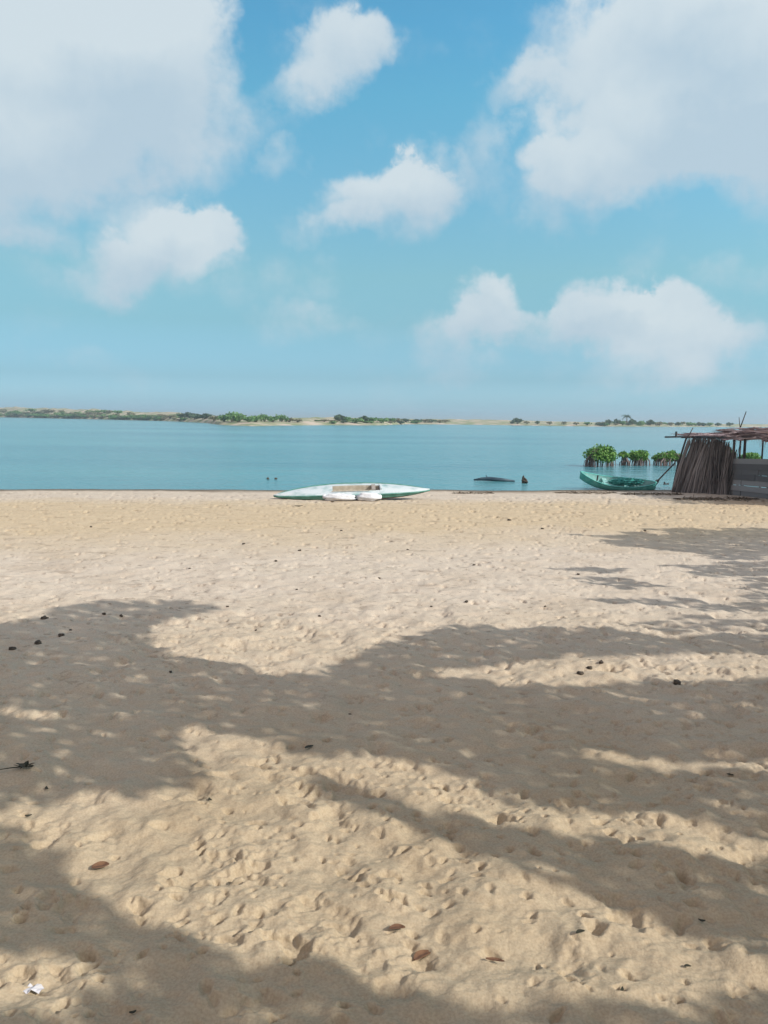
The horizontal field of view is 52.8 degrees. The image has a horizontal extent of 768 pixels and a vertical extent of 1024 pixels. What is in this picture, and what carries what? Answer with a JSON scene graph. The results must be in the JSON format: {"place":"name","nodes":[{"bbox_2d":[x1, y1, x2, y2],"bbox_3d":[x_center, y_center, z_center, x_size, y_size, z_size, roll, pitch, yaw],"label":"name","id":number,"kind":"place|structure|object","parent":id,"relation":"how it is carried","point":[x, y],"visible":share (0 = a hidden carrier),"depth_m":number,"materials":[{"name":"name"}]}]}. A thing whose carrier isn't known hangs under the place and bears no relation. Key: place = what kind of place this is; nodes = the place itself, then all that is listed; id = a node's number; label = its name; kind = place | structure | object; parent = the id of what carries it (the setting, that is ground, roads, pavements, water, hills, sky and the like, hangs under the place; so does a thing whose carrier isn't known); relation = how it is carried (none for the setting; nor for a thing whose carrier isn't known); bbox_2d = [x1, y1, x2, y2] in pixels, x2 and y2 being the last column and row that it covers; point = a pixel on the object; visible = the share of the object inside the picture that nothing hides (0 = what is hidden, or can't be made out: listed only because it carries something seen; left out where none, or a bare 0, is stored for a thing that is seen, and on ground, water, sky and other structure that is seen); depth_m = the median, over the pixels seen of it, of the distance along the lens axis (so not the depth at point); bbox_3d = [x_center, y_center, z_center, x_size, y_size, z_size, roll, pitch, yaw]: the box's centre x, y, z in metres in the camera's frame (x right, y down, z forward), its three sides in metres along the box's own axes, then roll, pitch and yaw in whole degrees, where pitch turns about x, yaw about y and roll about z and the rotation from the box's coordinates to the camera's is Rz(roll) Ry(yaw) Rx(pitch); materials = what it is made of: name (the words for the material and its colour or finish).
{"place":"outdoors","nodes":[
{"label":"outdoors","id":0,"kind":"place"},
{"bbox_2d":[0,489,767,1023],"bbox_3d":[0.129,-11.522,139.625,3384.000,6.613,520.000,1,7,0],"label":"sand beach","id":1,"kind":"structure","parent":0,"point":[462,791],"depth_m":4.90,"materials":[{"name":"beige sand"}]},
{"bbox_2d":[0,760,33,769],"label":"leafy twig","id":2,"kind":"object","parent":1,"relation":"on","point":[25,764],"visible":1,"depth_m":4.61,"materials":[{"name":"brown plant"}]},
{"bbox_2d":[23,983,43,993],"bbox_3d":[-1.318,1.784,2.897,0.079,0.021,0.043,1,7,0],"label":"paper scrap","id":3,"kind":"object","parent":1,"relation":"on","point":[37,988],"visible":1,"depth_m":2.90,"materials":[{"name":"white paper"}]},
{"bbox_2d":[92,861,108,867],"bbox_3d":[-1.361,1.693,3.713,0.079,0.014,0.055,-2,7,-20],"label":"dry leaf","id":4,"kind":"object","parent":1,"relation":"on","point":[100,864],"visible":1,"depth_m":3.71,"materials":[{"name":"brown plant"}]},
{"bbox_2d":[322,493,354,500],"bbox_3d":[-1.256,-0.403,21.749,0.945,0.256,0.496,1,7,0],"label":"sack","id":5,"kind":"object","parent":1,"relation":"on","point":[338,497],"visible":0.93,"depth_m":21.62,"materials":[{"name":"white fabric"}]},
{"bbox_2d":[273,482,429,499],"bbox_3d":[-0.928,-0.594,22.521,4.563,0.320,0.965,-2,24,-4],"label":"canoe","id":6,"kind":"object","parent":1,"relation":"on","point":[384,490],"visible":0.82,"depth_m":22.41,"materials":[{"name":"white paint"}]},
{"bbox_2d":[355,492,381,501],"bbox_3d":[-0.441,-0.420,21.908,0.763,0.274,0.491,1,7,0],"label":"sack","id":7,"kind":"object","parent":1,"relation":"on","point":[365,496],"visible":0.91,"depth_m":21.76,"materials":[{"name":"white fabric"}]},
{"bbox_2d":[389,923,404,928],"bbox_3d":[0.055,1.733,3.236,0.068,0.008,0.032,0,7,-5],"label":"dry leaf","id":8,"kind":"object","parent":1,"relation":"on","point":[396,926],"visible":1,"depth_m":3.23,"materials":[{"name":"brown plant"}]},
{"bbox_2d":[413,950,430,959],"bbox_3d":[0.149,1.786,3.126,0.088,0.011,0.041,-4,8,-35],"label":"dry leaf","id":9,"kind":"object","parent":1,"relation":"on","point":[419,954],"visible":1,"depth_m":3.12,"materials":[{"name":"brown plant"}]},
{"bbox_2d":[451,491,494,493],"bbox_3d":[3.034,-0.643,26.476,1.334,0.176,1.257,4,8,24],"label":"seaweed strand","id":10,"kind":"object","parent":1,"relation":"on","point":[459,492],"visible":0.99,"depth_m":26.48},
{"bbox_2d":[486,957,504,961],"bbox_3d":[0.439,1.765,3.055,0.074,0.012,0.022,2,7,12],"label":"dry leaf","id":11,"kind":"object","parent":1,"relation":"on","point":[494,959],"visible":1,"depth_m":3.05,"materials":[{"name":"brown plant"}]},
{"bbox_2d":[554,491,617,493],"bbox_3d":[7.075,-0.678,27.156,1.884,0.204,1.928,6,9,36],"label":"seaweed strand","id":12,"kind":"object","parent":1,"relation":"on","point":[589,492],"visible":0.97,"depth_m":27.17},
{"bbox_2d":[579,471,656,489],"bbox_3d":[8.920,-1.170,29.523,2.929,0.594,0.988,5,26,4],"label":"rowing boat","id":13,"kind":"object","parent":1,"relation":"on","point":[597,481],"visible":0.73,"depth_m":29.42,"materials":[{"name":"teal paint"}]},
{"bbox_2d":[608,478,643,485],"bbox_3d":[9.231,-1.165,29.558,1.444,0.305,0.603,1,7,0],"label":"fishing net","id":14,"kind":"object","parent":13,"relation":"in","point":[627,481],"visible":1,"depth_m":29.39,"materials":[{"name":"teal fabric"}]},
{"bbox_2d":[655,462,674,484],"bbox_3d":[10.662,-1.380,29.636,1.120,1.051,0.078,-1,7,-16],"label":"oar","id":15,"kind":"object","parent":13,"relation":"on","point":[668,469],"visible":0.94,"depth_m":29.63,"materials":[{"name":"brown wood"}]},
{"bbox_2d":[622,492,682,495],"bbox_3d":[9.130,-0.615,26.362,1.999,0.205,1.703,5,8,30],"label":"seaweed strand","id":16,"kind":"object","parent":1,"relation":"on","point":[641,493],"visible":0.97,"depth_m":26.27},
{"bbox_2d":[673,679,680,684],"bbox_3d":[2.399,1.396,6.332,0.063,0.047,0.086,1,7,6],"label":"dark pebble","id":17,"kind":"object","parent":1,"relation":"on","point":[676,681],"visible":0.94,"depth_m":6.31,"materials":[{"name":"stone"}]},
{"bbox_2d":[672,494,758,501],"bbox_3d":[10.265,-0.403,23.752,2.120,0.250,2.348,7,9,40],"label":"seaweed strand","id":18,"kind":"object","parent":1,"relation":"on","point":[719,498],"visible":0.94,"depth_m":23.60},
{"bbox_2d":[665,412,767,498],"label":"hut","id":19,"kind":"object","parent":1,"relation":"on","point":[714,465],"visible":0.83,"depth_m":26.38,"materials":[{"name":"brown wood"}]},
{"bbox_2d":[0,417,767,490],"bbox_3d":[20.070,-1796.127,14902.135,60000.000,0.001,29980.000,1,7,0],"label":"water","id":20,"kind":"structure","parent":0,"point":[47,453],"depth_m":55.34,"materials":[{"name":"teal liquid"}]},
{"bbox_2d":[474,475,514,481],"bbox_3d":[4.691,-1.429,32.942,1.747,0.286,0.184,1,7,5],"label":"floating log","id":21,"kind":"object","parent":20,"relation":"on","point":[486,478],"visible":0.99,"depth_m":32.88,"materials":[{"name":"grey wood"}]},
{"bbox_2d":[521,475,527,482],"bbox_3d":[5.859,-1.328,32.240,0.267,0.419,0.298,1,7,0],"label":"rock","id":22,"kind":"object","parent":20,"relation":"in","point":[524,480],"visible":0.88,"depth_m":32.18,"materials":[{"name":"stone"}]},
{"bbox_2d":[582,443,618,466],"bbox_3d":[12.428,-3.148,44.446,2.036,1.589,2.007,3,7,16],"label":"mangrove","id":23,"kind":"object","parent":20,"relation":"in","point":[607,455],"visible":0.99,"depth_m":44.12,"materials":[{"name":"green plant"}]},
{"bbox_2d":[617,451,630,465],"bbox_3d":[14.188,-3.072,45.755,0.865,1.164,0.658,1,7,0],"label":"mangrove","id":24,"kind":"object","parent":20,"relation":"in","point":[624,455],"visible":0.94,"depth_m":45.62,"materials":[{"name":"green plant"}]},
{"bbox_2d":[629,449,649,465],"bbox_3d":[15.169,-3.127,45.940,1.395,1.250,1.232,1,7,0],"label":"mangrove","id":25,"kind":"object","parent":20,"relation":"in","point":[639,457],"visible":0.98,"depth_m":45.59,"materials":[{"name":"green plant"}]},
{"bbox_2d":[651,450,685,465],"bbox_3d":[17.024,-3.130,46.298,2.026,1.209,1.517,1,7,0],"label":"mangrove","id":26,"kind":"object","parent":20,"relation":"in","point":[670,457],"visible":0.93,"depth_m":45.91,"materials":[{"name":"green plant"}]},
{"bbox_2d":[737,452,760,458],"bbox_3d":[22.841,-3.240,48.262,1.481,1.090,1.123,1,7,0],"label":"mangrove","id":27,"kind":"object","parent":20,"relation":"in","point":[751,455],"visible":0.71,"depth_m":47.91,"materials":[{"name":"green plant"}]},
{"bbox_2d":[0,406,767,426],"bbox_3d":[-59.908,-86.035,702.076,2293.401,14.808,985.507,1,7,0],"label":"shore","id":28,"kind":"structure","parent":0,"point":[308,421],"depth_m":400.27,"materials":[{"name":"green plant"}]},
{"bbox_2d":[23,408,36,411],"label":"shore bush","id":29,"kind":"object","parent":28,"relation":"on","point":[31,409],"visible":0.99,"depth_m":662.40,"materials":[{"name":"green plant"}]},
{"bbox_2d":[174,412,193,417],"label":"shore bush","id":30,"kind":"object","parent":28,"relation":"on","point":[185,414],"visible":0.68,"depth_m":380.80,"materials":[{"name":"green plant"}]},
{"bbox_2d":[192,413,213,418],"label":"shore bush","id":31,"kind":"object","parent":28,"relation":"on","point":[205,415],"visible":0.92,"depth_m":342.50,"materials":[{"name":"green plant"}]},
{"bbox_2d":[208,415,217,420],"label":"shore bush","id":32,"kind":"object","parent":28,"relation":"on","point":[214,417],"visible":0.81,"depth_m":287.06,"materials":[{"name":"green plant"}]},
{"bbox_2d":[216,414,228,421],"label":"shore bush","id":33,"kind":"object","parent":28,"relation":"on","point":[220,417],"visible":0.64,"depth_m":262.15,"materials":[{"name":"green plant"}]},
{"bbox_2d":[224,411,237,421],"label":"shore bush","id":34,"kind":"object","parent":28,"relation":"on","point":[226,415],"visible":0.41,"depth_m":257.58,"materials":[{"name":"green plant"}]},
{"bbox_2d":[229,413,246,421],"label":"shore bush","id":35,"kind":"object","parent":28,"relation":"on","point":[236,417],"visible":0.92,"depth_m":250.12,"materials":[{"name":"green plant"}]},
{"bbox_2d":[240,416,253,421],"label":"shore bush","id":36,"kind":"object","parent":28,"relation":"on","point":[249,419],"visible":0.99,"depth_m":246.03,"materials":[{"name":"green plant"}]},
{"bbox_2d":[251,415,262,421],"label":"shore bush","id":37,"kind":"object","parent":28,"relation":"on","point":[256,418],"visible":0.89,"depth_m":249.12,"materials":[{"name":"green plant"}]},
{"bbox_2d":[259,414,273,421],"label":"shore bush","id":38,"kind":"object","parent":28,"relation":"on","point":[265,417],"visible":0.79,"depth_m":259.45,"materials":[{"name":"green plant"}]},
{"bbox_2d":[268,416,279,421],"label":"shore bush","id":39,"kind":"object","parent":28,"relation":"on","point":[276,418],"visible":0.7,"depth_m":263.01,"materials":[{"name":"green plant"}]},
{"bbox_2d":[275,414,287,421],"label":"shore bush","id":40,"kind":"object","parent":28,"relation":"on","point":[282,417],"visible":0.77,"depth_m":270.10,"materials":[{"name":"green plant"}]},
{"bbox_2d":[334,414,345,420],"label":"shore bush","id":41,"kind":"object","parent":28,"relation":"on","point":[338,417],"visible":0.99,"depth_m":302.57,"materials":[{"name":"green plant"}]},
{"bbox_2d":[348,418,363,422],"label":"shore bush","id":42,"kind":"object","parent":28,"relation":"on","point":[354,420],"visible":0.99,"depth_m":297.68,"materials":[{"name":"green plant"}]},
{"bbox_2d":[359,416,369,420],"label":"shore bush","id":43,"kind":"object","parent":28,"relation":"on","point":[365,418],"visible":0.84,"depth_m":305.40,"materials":[{"name":"green plant"}]},
{"bbox_2d":[376,418,388,422],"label":"shore bush","id":44,"kind":"object","parent":28,"relation":"on","point":[381,420],"visible":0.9,"depth_m":318.37,"materials":[{"name":"green plant"}]},
{"bbox_2d":[512,417,523,423],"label":"shore bush","id":45,"kind":"object","parent":28,"relation":"on","point":[517,420],"visible":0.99,"depth_m":394.55,"materials":[{"name":"green plant"}]},
{"bbox_2d":[621,415,631,422],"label":"palm tree","id":46,"kind":"object","parent":28,"relation":"on","point":[625,416],"visible":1,"depth_m":401.15,"materials":[{"name":"green plant"}]},
{"bbox_2d":[628,419,637,424],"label":"shore bush","id":47,"kind":"object","parent":28,"relation":"on","point":[632,421],"visible":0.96,"depth_m":403.74,"materials":[{"name":"green plant"}]},
{"bbox_2d":[646,420,654,424],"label":"shore bush","id":48,"kind":"object","parent":28,"relation":"on","point":[650,422],"visible":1,"depth_m":412.87,"materials":[{"name":"green plant"}]},
{"bbox_2d":[0,0,767,422],"label":"sky","id":49,"kind":"structure","parent":0,"point":[550,210],"materials":[{"name":"blue"}]}
]}

